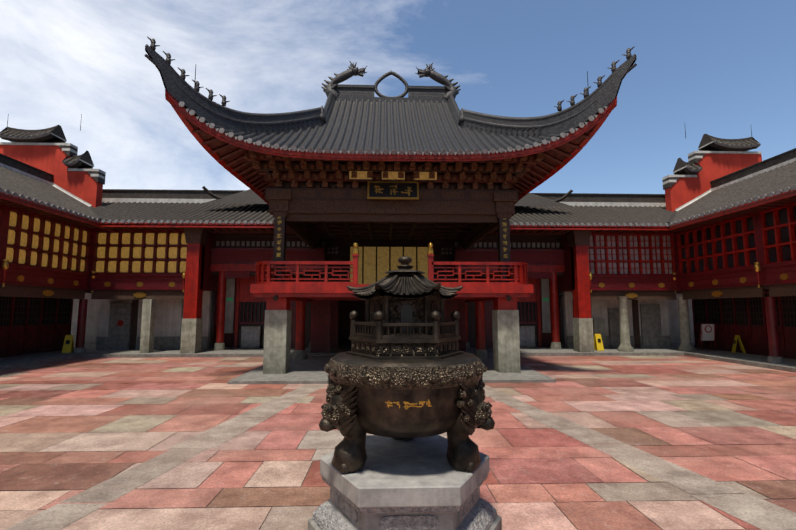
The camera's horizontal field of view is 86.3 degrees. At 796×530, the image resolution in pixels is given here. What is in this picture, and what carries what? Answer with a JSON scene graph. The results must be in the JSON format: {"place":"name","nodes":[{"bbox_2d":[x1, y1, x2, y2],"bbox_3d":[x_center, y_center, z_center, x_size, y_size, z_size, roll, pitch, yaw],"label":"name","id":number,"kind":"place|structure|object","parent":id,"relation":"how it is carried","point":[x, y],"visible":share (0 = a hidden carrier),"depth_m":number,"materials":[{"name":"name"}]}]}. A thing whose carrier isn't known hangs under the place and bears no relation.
{"place":"outdoors","nodes":[
{"label":"outdoors","id":0,"kind":"place"},
{"bbox_2d":[0,356,795,529],"bbox_3d":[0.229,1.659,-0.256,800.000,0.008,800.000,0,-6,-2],"label":"ground","id":1,"kind":"structure","parent":0,"point":[581,443],"depth_m":5.22,"materials":[{"name":"stone"}]},
{"bbox_2d":[244,148,542,373],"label":"stage pavilion","id":2,"kind":"structure","parent":1,"relation":"on","point":[375,228],"depth_m":11.37,"materials":[{"name":"red wood"}]},
{"bbox_2d":[144,36,636,204],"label":"stage roof","id":3,"kind":"structure","parent":2,"relation":"on","point":[355,122],"depth_m":11.15,"materials":[{"name":"grey tile"}]},
{"bbox_2d":[0,338,795,383],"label":"stone platform","id":4,"kind":"structure","parent":1,"relation":"on","point":[310,369],"depth_m":14.21,"materials":[{"name":"grey stone"}]},
{"bbox_2d":[62,335,73,352],"bbox_3d":[-12.037,2.878,15.515,0.280,0.630,0.335,2,-6,-19],"label":"wet floor sign","id":5,"kind":"object","parent":4,"relation":"on","point":[68,345],"visible":0.98,"depth_m":15.44,"materials":[{"name":"yellow plastic"}]},
{"bbox_2d":[0,202,795,363],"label":"galleries","id":6,"kind":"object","parent":4,"relation":"on","point":[186,291],"visible":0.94,"depth_m":16.08,"materials":[{"name":"red wood"}]},
{"bbox_2d":[0,114,761,211],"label":"gable walls","id":7,"kind":"structure","parent":6,"relation":"on","point":[51,151],"depth_m":18.22,"materials":[{"name":"red paint"}]},
{"bbox_2d":[0,148,795,234],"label":"gallery roofs","id":8,"kind":"structure","parent":6,"relation":"on","point":[765,184],"depth_m":16.28,"materials":[{"name":"tile"}]},
{"bbox_2d":[594,334,603,350],"bbox_3d":[7.696,2.965,16.348,0.280,0.630,0.335,1,-6,-8],"label":"wet floor sign","id":9,"kind":"object","parent":4,"relation":"on","point":[598,344],"visible":0.96,"depth_m":16.26,"materials":[{"name":"yellow plastic"}]},
{"bbox_2d":[697,324,715,350],"bbox_3d":[11.753,2.757,16.217,0.526,1.035,0.384,0,-6,-2],"label":"notice stand","id":10,"kind":"object","parent":4,"relation":"on","point":[707,332],"visible":0.94,"depth_m":16.10,"materials":[{"name":"white"}]},
{"bbox_2d":[732,335,745,352],"bbox_3d":[12.329,2.866,15.402,0.335,0.630,0.280,-2,-6,19],"label":"wet floor sign","id":11,"kind":"object","parent":4,"relation":"on","point":[736,337],"visible":0.98,"depth_m":15.37,"materials":[{"name":"yellow plastic"}]},
{"bbox_2d":[308,435,501,529],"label":"stone pedestal","id":12,"kind":"object","parent":1,"relation":"on","point":[420,483],"visible":0.98,"depth_m":2.90,"materials":[{"name":"grey stone"}]},
{"bbox_2d":[319,256,494,472],"bbox_3d":[0.055,0.719,3.395,1.272,1.579,1.346,0,-6,-2],"label":"incense burner","id":13,"kind":"object","parent":12,"relation":"on","point":[404,367],"visible":1,"depth_m":2.97,"materials":[{"name":"brown metal"}]},
{"bbox_2d":[0,0,795,193],"label":"sky","id":14,"kind":"structure","parent":0,"point":[725,69],"materials":[{"name":"blue"}]}
]}

